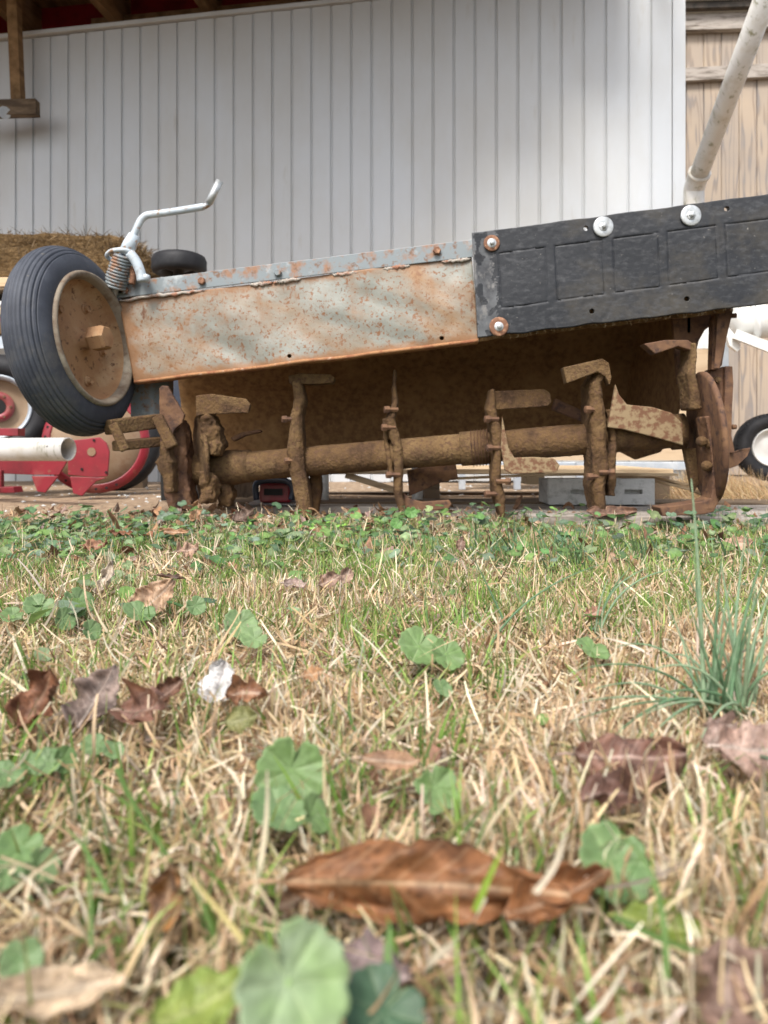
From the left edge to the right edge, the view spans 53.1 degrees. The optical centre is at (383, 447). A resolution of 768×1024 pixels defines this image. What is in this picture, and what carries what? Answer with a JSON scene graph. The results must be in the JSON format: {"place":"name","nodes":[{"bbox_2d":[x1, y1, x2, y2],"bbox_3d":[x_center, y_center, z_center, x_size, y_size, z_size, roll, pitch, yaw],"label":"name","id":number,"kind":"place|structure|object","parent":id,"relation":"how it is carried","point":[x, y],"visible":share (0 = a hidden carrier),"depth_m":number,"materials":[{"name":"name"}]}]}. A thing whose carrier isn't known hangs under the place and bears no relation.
{"place":"outdoors","nodes":[
{"label":"outdoors","id":0,"kind":"place"},
{"bbox_2d":[4,484,758,516],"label":"gravel","id":1,"kind":"structure","parent":0,"point":[227,512],"depth_m":2.59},
{"bbox_2d":[0,502,767,1023],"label":"dry grass","id":2,"kind":"structure","parent":0,"point":[564,710],"depth_m":0.38,"materials":[{"name":"beige plant"}]},
{"bbox_2d":[4,665,59,733],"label":"dead leaf","id":3,"kind":"object","parent":2,"relation":"on","point":[42,690],"visible":0.97,"depth_m":0.43,"materials":[{"name":"brown plant"}]},
{"bbox_2d":[0,855,85,895],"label":"dry stem","id":4,"kind":"object","parent":2,"relation":"on","point":[27,866],"visible":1,"depth_m":0.27,"materials":[{"name":"beige plant"}]},
{"bbox_2d":[0,960,126,1020],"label":"dead leaf","id":5,"kind":"object","parent":2,"relation":"on","point":[55,988],"visible":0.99,"depth_m":0.22,"materials":[{"name":"beige plant"}]},
{"bbox_2d":[64,825,109,894],"bbox_3d":[-0.105,0.144,0.270,0.032,0.014,0.001,0,0,41],"label":"grass blade","id":6,"kind":"object","parent":2,"relation":"on","point":[99,874],"depth_m":0.27,"materials":[{"name":"green plant"}]},
{"bbox_2d":[82,808,92,946],"bbox_3d":[-0.091,0.131,0.235,0.007,0.038,0.010,0,0,0],"label":"grass blade","id":7,"kind":"object","parent":2,"relation":"on","point":[90,902],"depth_m":0.23,"materials":[{"name":"plant"}]},
{"bbox_2d":[61,664,119,739],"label":"dead leaf","id":8,"kind":"object","parent":2,"relation":"on","point":[101,683],"visible":0.96,"depth_m":0.44,"materials":[{"name":"brown plant"}]},
{"bbox_2d":[94,560,113,598],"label":"dead leaf","id":9,"kind":"object","parent":2,"relation":"on","point":[107,573],"visible":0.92,"depth_m":0.83,"materials":[{"name":"beige plant"}]},
{"bbox_2d":[80,771,171,861],"bbox_3d":[-0.107,0.150,0.316,0.074,0.014,0.002,0,0,43],"label":"grass blade","id":10,"kind":"object","parent":2,"relation":"on","point":[155,836],"depth_m":0.32,"materials":[{"name":"plant"}]},
{"bbox_2d":[109,678,165,725],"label":"dead leaf","id":11,"kind":"object","parent":2,"relation":"on","point":[135,703],"visible":1,"depth_m":0.42,"materials":[{"name":"brown plant"}]},
{"bbox_2d":[114,767,167,859],"bbox_3d":[-0.095,0.143,0.300,0.021,0.037,0.001,0,0,0],"label":"grass blade","id":12,"kind":"object","parent":2,"relation":"on","point":[128,793],"depth_m":0.30,"materials":[{"name":"green plant"}]},
{"bbox_2d":[128,578,175,620],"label":"dead leaf","id":13,"kind":"object","parent":2,"relation":"on","point":[154,591],"visible":0.63,"depth_m":0.72,"materials":[{"name":"brown plant"}]},
{"bbox_2d":[147,866,189,941],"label":"dead leaf","id":14,"kind":"object","parent":2,"relation":"on","point":[164,883],"visible":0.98,"depth_m":0.26,"materials":[{"name":"brown plant"}]},
{"bbox_2d":[155,676,182,702],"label":"dead leaf","id":15,"kind":"object","parent":2,"relation":"on","point":[169,687],"visible":0.77,"depth_m":0.45,"materials":[{"name":"brown plant"}]},
{"bbox_2d":[146,965,239,1023],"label":"leaf","id":16,"kind":"object","parent":2,"relation":"on","point":[197,996],"visible":0.78,"depth_m":0.20,"materials":[{"name":"green plant"}]},
{"bbox_2d":[186,873,244,942],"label":"dry stem","id":17,"kind":"object","parent":2,"relation":"on","point":[234,929],"visible":1,"depth_m":0.22,"materials":[{"name":"beige plant"}]},
{"bbox_2d":[198,658,234,712],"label":"dead leaf","id":18,"kind":"object","parent":2,"relation":"on","point":[221,670],"visible":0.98,"depth_m":0.47,"materials":[{"name":"white plant"}]},
{"bbox_2d":[219,705,258,733],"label":"dead leaf","id":19,"kind":"object","parent":2,"relation":"on","point":[237,718],"visible":1,"depth_m":0.40,"materials":[{"name":"yellow plant"}]},
{"bbox_2d":[203,768,277,916],"bbox_3d":[-0.048,0.128,0.249,0.034,0.039,0.003,0,0,36],"label":"dry stem","id":20,"kind":"object","parent":2,"relation":"on","point":[265,898],"visible":1,"depth_m":0.25,"materials":[{"name":"beige plant"}]},
{"bbox_2d":[221,674,268,704],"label":"dead leaf","id":21,"kind":"object","parent":2,"relation":"on","point":[235,691],"visible":0.98,"depth_m":0.45,"materials":[{"name":"brown plant"}]},
{"bbox_2d":[256,888,305,914],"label":"dead leaf","id":22,"kind":"object","parent":2,"relation":"on","point":[288,902],"visible":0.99,"depth_m":0.26,"materials":[{"name":"brown plant"}]},
{"bbox_2d":[280,577,305,588],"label":"dead leaf","id":23,"kind":"object","parent":2,"relation":"on","point":[288,582],"visible":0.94,"depth_m":0.80,"materials":[{"name":"brown plant"}]},
{"bbox_2d":[233,900,383,959],"bbox_3d":[-0.021,0.137,0.220,0.047,0.010,0.005,0,0,19],"label":"dry stem","id":24,"kind":"object","parent":2,"relation":"on","point":[256,912],"visible":0.65,"depth_m":0.22,"materials":[{"name":"beige plant"}]},
{"bbox_2d":[299,664,323,681],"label":"dead leaf","id":25,"kind":"object","parent":2,"relation":"on","point":[312,670],"visible":0.91,"depth_m":0.48,"materials":[{"name":"brown plant"}]},
{"bbox_2d":[316,571,339,588],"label":"dead leaf","id":26,"kind":"object","parent":2,"relation":"on","point":[333,576],"visible":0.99,"depth_m":0.82,"materials":[{"name":"brown plant"}]},
{"bbox_2d":[339,567,353,586],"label":"dead leaf","id":27,"kind":"object","parent":2,"relation":"on","point":[347,571],"visible":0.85,"depth_m":0.84,"materials":[{"name":"brown plant"}]},
{"bbox_2d":[348,667,354,729],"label":"grass blade","id":28,"kind":"object","parent":2,"relation":"on","point":[350,717],"depth_m":0.42,"materials":[{"name":"green plant"}]},
{"bbox_2d":[329,926,410,986],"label":"dead leaf","id":29,"kind":"object","parent":2,"relation":"on","point":[375,946],"visible":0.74,"depth_m":0.23,"materials":[{"name":"brown plant"}]},
{"bbox_2d":[352,749,420,770],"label":"dead leaf","id":30,"kind":"object","parent":2,"relation":"on","point":[390,760],"visible":1,"depth_m":0.35,"materials":[{"name":"brown plant"}]},
{"bbox_2d":[471,848,502,912],"bbox_3d":[0.032,0.132,0.235,0.010,0.020,0.001,0,0,0],"label":"grass blade","id":31,"kind":"object","parent":2,"relation":"on","point":[482,892],"depth_m":0.23,"materials":[{"name":"plant"}]},
{"bbox_2d":[533,826,566,894],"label":"dry stem","id":32,"kind":"object","parent":2,"relation":"on","point":[538,888],"visible":1,"depth_m":0.23,"materials":[{"name":"beige plant"}]},
{"bbox_2d":[503,861,611,924],"bbox_3d":[0.056,0.144,0.248,0.036,0.018,0.014,0,0,0],"label":"dead leaf","id":33,"kind":"object","parent":2,"relation":"on","point":[523,904],"visible":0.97,"depth_m":0.25,"materials":[{"name":"brown plant"}]},
{"bbox_2d":[583,606,601,620],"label":"dead leaf","id":34,"kind":"object","parent":2,"relation":"on","point":[592,610],"visible":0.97,"depth_m":0.66,"materials":[{"name":"brown plant"}]},
{"bbox_2d":[580,766,645,812],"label":"dead leaf","id":35,"kind":"object","parent":2,"relation":"on","point":[609,784],"visible":0.98,"depth_m":0.32,"materials":[{"name":"brown plant"}]},
{"bbox_2d":[556,733,687,795],"bbox_3d":[0.108,0.144,0.354,0.058,0.026,0.030,0,0,0],"label":"dead leaf","id":36,"kind":"object","parent":2,"relation":"on","point":[619,745],"visible":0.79,"depth_m":0.35,"materials":[{"name":"brown plant"}]},
{"bbox_2d":[604,855,698,889],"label":"stem","id":37,"kind":"object","parent":2,"relation":"on","point":[637,881],"visible":0.95,"depth_m":0.25,"materials":[{"name":"beige plant"}]},
{"bbox_2d":[606,898,702,944],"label":"dead leaf","id":38,"kind":"object","parent":2,"relation":"on","point":[636,911],"visible":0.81,"depth_m":0.25,"materials":[{"name":"green plant"}]},
{"bbox_2d":[614,914,727,959],"bbox_3d":[0.087,0.144,0.225,0.038,0.010,0.011,0,0,0],"label":"grass blade","id":39,"kind":"object","parent":2,"relation":"on","point":[634,926],"depth_m":0.23,"materials":[{"name":"plant"}]},
{"bbox_2d":[702,711,737,756],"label":"dead leaf","id":40,"kind":"object","parent":2,"relation":"on","point":[712,731],"visible":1,"depth_m":0.38,"materials":[{"name":"brown plant"}]},
{"bbox_2d":[687,935,767,1023],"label":"dead leaf","id":41,"kind":"object","parent":2,"relation":"on","point":[713,1011],"visible":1,"depth_m":0.21,"materials":[{"name":"brown plant"}]},
{"bbox_2d":[705,719,767,781],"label":"dead leaf","id":42,"kind":"object","parent":2,"relation":"on","point":[747,737],"visible":0.99,"depth_m":0.36,"materials":[{"name":"brown plant"}]},
{"bbox_2d":[0,475,767,1023],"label":"ground","id":43,"kind":"structure","parent":0,"point":[56,495],"depth_m":2.37,"materials":[{"name":"soil"}]},
{"bbox_2d":[0,760,24,801],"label":"violet plant","id":44,"kind":"object","parent":43,"relation":"on","point":[17,773],"visible":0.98,"depth_m":0.36,"materials":[{"name":"green plant"}]},
{"bbox_2d":[0,823,43,894],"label":"violet plant","id":45,"kind":"object","parent":43,"relation":"on","point":[27,843],"visible":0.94,"depth_m":0.30,"materials":[{"name":"green plant"}]},
{"bbox_2d":[0,937,44,1022],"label":"violet plant","id":46,"kind":"object","parent":43,"relation":"on","point":[12,960],"visible":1,"depth_m":0.22,"materials":[{"name":"green plant"}]},
{"bbox_2d":[0,846,60,934],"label":"violet plant","id":47,"kind":"object","parent":43,"relation":"on","point":[38,856],"visible":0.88,"depth_m":0.29,"materials":[{"name":"green plant"}]},
{"bbox_2d":[0,438,76,460],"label":"perforated pipe","id":48,"kind":"object","parent":43,"relation":"on","point":[38,449],"visible":1,"depth_m":2.13,"materials":[{"name":"white plastic"}]},
{"bbox_2d":[0,587,95,633],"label":"violet plant","id":49,"kind":"object","parent":43,"relation":"on","point":[38,601],"visible":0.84,"depth_m":0.70,"materials":[{"name":"green plant"}]},
{"bbox_2d":[19,745,77,801],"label":"violet plant","id":50,"kind":"object","parent":43,"relation":"on","point":[62,753],"visible":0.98,"depth_m":0.37,"materials":[{"name":"green plant"}]},
{"bbox_2d":[0,404,149,495],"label":"disc opener","id":51,"kind":"object","parent":43,"relation":"on","point":[96,464],"visible":0.69,"depth_m":2.50,"materials":[{"name":"metal"}]},
{"bbox_2d":[0,354,45,437],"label":"implement wheel","id":52,"kind":"object","parent":51,"relation":"on","point":[17,410],"visible":0.4,"depth_m":2.65,"materials":[{"name":"metal"}]},
{"bbox_2d":[0,277,151,487],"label":"timber rack","id":53,"kind":"object","parent":43,"relation":"on","point":[144,482],"depth_m":3.10,"materials":[{"name":"wood"}]},
{"bbox_2d":[0,225,159,279],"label":"hay bale","id":54,"kind":"object","parent":53,"relation":"on","point":[15,248],"visible":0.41,"depth_m":3.12,"materials":[{"name":"beige plant"}]},
{"bbox_2d":[80,733,124,789],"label":"violet plant","id":55,"kind":"object","parent":43,"relation":"on","point":[99,741],"visible":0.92,"depth_m":0.39,"materials":[{"name":"green plant"}]},
{"bbox_2d":[113,429,159,490],"bbox_3d":[-1.057,-0.025,2.950,0.394,0.394,0.114,0,0,-17],"label":"old tyre","id":56,"kind":"object","parent":43,"relation":"on","point":[148,466],"visible":0.1,"depth_m":2.95,"materials":[{"name":"black rubber"}]},
{"bbox_2d":[82,595,206,644],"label":"violet plant","id":57,"kind":"object","parent":43,"relation":"on","point":[196,605],"visible":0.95,"depth_m":0.68,"materials":[{"name":"green plant"}]},
{"bbox_2d":[151,249,206,500],"bbox_3d":[-0.601,-0.216,2.350,0.217,0.751,0.166,0,0,0],"label":"upturned caster","id":58,"kind":"object","parent":43,"relation":"on","point":[170,262],"visible":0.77,"depth_m":2.29,"materials":[{"name":"black rubber"}]},
{"bbox_2d":[173,541,198,558],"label":"dead leaf","id":59,"kind":"object","parent":43,"relation":"on","point":[189,547],"visible":1,"depth_m":1.09,"materials":[{"name":"brown plant"}]},
{"bbox_2d":[189,499,202,521],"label":"dead leaf","id":60,"kind":"object","parent":43,"relation":"on","point":[196,513],"visible":0.88,"depth_m":1.56,"materials":[{"name":"brown plant"}]},
{"bbox_2d":[223,609,267,650],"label":"violet plant","id":61,"kind":"object","parent":43,"relation":"on","point":[247,636],"visible":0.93,"depth_m":0.63,"materials":[{"name":"green plant"}]},
{"bbox_2d":[250,736,328,834],"bbox_3d":[-0.041,0.158,0.334,0.033,0.050,0.054,0,0,-6],"label":"violet plant","id":62,"kind":"object","parent":43,"relation":"on","point":[303,762],"visible":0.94,"depth_m":0.35,"materials":[{"name":"green plant"}]},
{"bbox_2d":[233,916,349,1023],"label":"violet plant","id":63,"kind":"object","parent":43,"relation":"on","point":[302,976],"visible":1,"depth_m":0.19,"materials":[{"name":"green plant"}]},
{"bbox_2d":[321,475,328,499],"bbox_3d":[-0.171,0.104,2.160,0.032,0.112,0.032,0,0,0],"label":"white post","id":64,"kind":"object","parent":43,"relation":"on","point":[325,492],"visible":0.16,"depth_m":2.15,"materials":[{"name":"ceramic"}]},
{"bbox_2d":[0,0,684,481],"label":"barn","id":65,"kind":"structure","parent":43,"relation":"on","point":[312,128],"depth_m":3.71,"materials":[{"name":"white metal"}]},
{"bbox_2d":[0,179,767,517],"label":"rotary tiller","id":66,"kind":"object","parent":43,"relation":"on","point":[538,347],"visible":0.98,"depth_m":1.64,"materials":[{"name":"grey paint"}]},
{"bbox_2d":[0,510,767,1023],"bbox_3d":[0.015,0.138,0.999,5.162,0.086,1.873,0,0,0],"label":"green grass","id":67,"kind":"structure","parent":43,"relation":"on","point":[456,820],"depth_m":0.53,"materials":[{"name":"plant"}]},
{"bbox_2d":[0,500,767,856],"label":"ground cover","id":68,"kind":"object","parent":43,"relation":"on","point":[326,524],"visible":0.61,"depth_m":1.31,"materials":[{"name":"green plant"}]},
{"bbox_2d":[79,536,107,551],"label":"dead leaf","id":69,"kind":"object","parent":68,"relation":"on","point":[89,544],"visible":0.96,"depth_m":1.13,"materials":[{"name":"brown plant"}]},
{"bbox_2d":[105,529,132,535],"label":"dead leaf","id":70,"kind":"object","parent":68,"relation":"on","point":[115,533],"visible":0.96,"depth_m":1.29,"materials":[{"name":"brown plant"}]},
{"bbox_2d":[152,573,185,578],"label":"dead leaf","id":71,"kind":"object","parent":68,"relation":"on","point":[175,576],"visible":0.98,"depth_m":0.84,"materials":[{"name":"brown plant"}]},
{"bbox_2d":[153,527,188,534],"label":"dead leaf","id":72,"kind":"object","parent":68,"relation":"on","point":[171,531],"visible":0.96,"depth_m":1.32,"materials":[{"name":"brown plant"}]},
{"bbox_2d":[228,502,254,522],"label":"dead leaf","id":73,"kind":"object","parent":68,"relation":"on","point":[243,514],"visible":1,"depth_m":1.50,"materials":[{"name":"brown plant"}]},
{"bbox_2d":[1,494,767,1018],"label":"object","id":74,"kind":"object","parent":43,"relation":"on","point":[367,810],"visible":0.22,"depth_m":1.12,"materials":[{"name":"plant"}]},
{"bbox_2d":[343,962,425,1023],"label":"violet plant","id":75,"kind":"object","parent":43,"relation":"on","point":[367,985],"visible":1,"depth_m":0.20,"materials":[{"name":"green plant"}]},
{"bbox_2d":[384,922,399,989],"bbox_3d":[0.003,0.143,0.215,0.005,0.016,0.011,0,0,0],"label":"grass blade","id":76,"kind":"object","parent":43,"relation":"on","point":[387,953],"depth_m":0.22,"materials":[{"name":"green plant"}]},
{"bbox_2d":[232,838,571,925],"bbox_3d":[0.006,0.146,0.258,0.110,0.027,0.027,0,0,0],"label":"dead leaf","id":77,"kind":"object","parent":43,"relation":"on","point":[420,875],"visible":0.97,"depth_m":0.26,"materials":[{"name":"brown plant"}]},
{"bbox_2d":[390,507,416,528],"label":"violet plant","id":78,"kind":"object","parent":43,"relation":"on","point":[396,523],"visible":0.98,"depth_m":1.37,"materials":[{"name":"green plant"}]},
{"bbox_2d":[398,625,464,685],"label":"violet plant","id":79,"kind":"object","parent":43,"relation":"on","point":[415,643],"visible":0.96,"depth_m":0.55,"materials":[{"name":"green plant"}]},
{"bbox_2d":[413,765,457,838],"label":"violet plant","id":80,"kind":"object","parent":43,"relation":"on","point":[438,778],"visible":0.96,"depth_m":0.33,"materials":[{"name":"green plant"}]},
{"bbox_2d":[215,465,673,503],"bbox_3d":[0.170,0.117,2.535,1.380,0.111,0.530,0,0,0],"label":"pallet","id":81,"kind":"object","parent":43,"relation":"on","point":[244,490],"visible":0.24,"depth_m":2.32,"materials":[{"name":"grey wood"}]},
{"bbox_2d":[345,474,393,492],"bbox_3d":[-0.040,0.103,2.300,0.155,0.063,0.020,0,0,0],"label":"wood offcut","id":82,"kind":"object","parent":81,"relation":"on","point":[370,482],"visible":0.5,"depth_m":2.29,"materials":[{"name":"brown wood"}]},
{"bbox_2d":[521,473,543,483],"bbox_3d":[0.418,0.076,2.160,0.051,0.050,0.080,0,0,0],"label":"wood offcut","id":83,"kind":"object","parent":81,"relation":"on","point":[529,480],"visible":0.34,"depth_m":2.12,"materials":[{"name":"brown wood"}]},
{"bbox_2d":[456,536,465,554],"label":"dead leaf","id":84,"kind":"object","parent":43,"relation":"on","point":[460,544],"visible":0.97,"depth_m":1.15,"materials":[{"name":"brown plant"}]},
{"bbox_2d":[225,497,767,530],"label":"board walk","id":85,"kind":"structure","parent":43,"relation":"on","point":[334,505],"depth_m":1.91,"materials":[{"name":"grey wood"}]},
{"bbox_2d":[248,478,295,504],"bbox_3d":[-0.277,0.107,1.985,0.137,0.070,0.170,0,0,0],"label":"tool case","id":86,"kind":"object","parent":85,"relation":"on","point":[280,491],"visible":0.81,"depth_m":1.94,"materials":[{"name":"red plastic"}]},
{"bbox_2d":[412,468,422,498],"bbox_3d":[0.094,0.104,2.160,0.032,0.112,0.032,0,0,0],"label":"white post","id":87,"kind":"object","parent":85,"relation":"on","point":[418,495],"depth_m":2.15,"materials":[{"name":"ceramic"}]},
{"bbox_2d":[539,478,654,504],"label":"slotted block","id":88,"kind":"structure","parent":85,"relation":"on","point":[628,491],"depth_m":1.90,"materials":[{"name":"grey concrete"}]},
{"bbox_2d":[455,473,700,495],"bbox_3d":[0.483,0.094,1.983,0.669,0.061,0.118,0,0,10],"label":"lath","id":89,"kind":"object","parent":88,"relation":"on","point":[679,484],"visible":0.63,"depth_m":1.93,"materials":[{"name":"brown wood"}]},
{"bbox_2d":[579,505,636,517],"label":"dead leaf","id":90,"kind":"object","parent":85,"relation":"on","point":[610,509],"visible":0.79,"depth_m":1.58,"materials":[{"name":"brown plant"}]},
{"bbox_2d":[433,679,569,747],"bbox_3d":[0.077,0.164,0.434,0.014,0.038,0.131,0,0,-42],"label":"violet plant","id":91,"kind":"object","parent":43,"relation":"on","point":[446,686],"visible":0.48,"depth_m":0.48,"materials":[{"name":"green plant"}]},
{"bbox_2d":[473,557,604,649],"bbox_3d":[0.129,0.130,0.640,0.105,0.072,0.042,0,0,0],"label":"wild onion","id":92,"kind":"object","parent":43,"relation":"on","point":[514,613],"visible":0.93,"depth_m":0.62,"materials":[{"name":"green plant"}]},
{"bbox_2d":[576,636,610,673],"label":"violet plant","id":93,"kind":"object","parent":43,"relation":"on","point":[587,643],"visible":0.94,"depth_m":0.56,"materials":[{"name":"green plant"}]},
{"bbox_2d":[459,327,767,488],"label":"utility trailer","id":94,"kind":"object","parent":43,"relation":"on","point":[752,433],"visible":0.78,"depth_m":3.01,"materials":[{"name":"metal"}]},
{"bbox_2d":[579,820,652,936],"bbox_3d":[0.082,0.159,0.272,0.026,0.046,0.021,0,0,0],"label":"violet plant","id":95,"kind":"object","parent":43,"relation":"on","point":[595,838],"visible":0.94,"depth_m":0.28,"materials":[{"name":"green plant"}]},
{"bbox_2d":[602,813,669,978],"bbox_3d":[0.077,0.135,0.235,0.004,0.034,0.032,0,0,-17],"label":"grass blade","id":96,"kind":"object","parent":43,"relation":"on","point":[665,949],"depth_m":0.23,"materials":[{"name":"green plant"}]},
{"bbox_2d":[594,567,677,635],"bbox_3d":[0.213,0.130,0.650,0.071,0.059,0.002,0,0,0],"label":"wild onion","id":97,"kind":"object","parent":43,"relation":"on","point":[615,587],"visible":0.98,"depth_m":0.65,"materials":[{"name":"green plant"}]},
{"bbox_2d":[568,479,767,756],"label":"wild onion","id":98,"kind":"object","parent":43,"relation":"on","point":[713,677],"visible":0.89,"depth_m":0.46,"materials":[{"name":"green plant"}]},
{"bbox_2d":[583,466,767,500],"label":"straw clump","id":99,"kind":"object","parent":43,"relation":"on","point":[737,490],"visible":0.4,"depth_m":2.35,"materials":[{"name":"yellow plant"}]},
{"bbox_2d":[683,0,767,482],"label":"drainpipe","id":100,"kind":"object","parent":43,"relation":"on","point":[754,27],"visible":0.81,"depth_m":2.83,"materials":[{"name":"white plastic"}]},
{"bbox_2d":[685,0,767,474],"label":"shed","id":101,"kind":"structure","parent":43,"relation":"on","point":[713,29],"depth_m":4.61,"materials":[{"name":"brown wood"}]},
{"bbox_2d":[718,535,752,550],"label":"dead leaf","id":102,"kind":"object","parent":43,"relation":"on","point":[740,539],"visible":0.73,"depth_m":1.15,"materials":[{"name":"beige plant"}]},
{"bbox_2d":[726,304,767,352],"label":"white pump","id":103,"kind":"object","parent":43,"relation":"on","point":[749,326],"visible":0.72,"depth_m":2.84,"materials":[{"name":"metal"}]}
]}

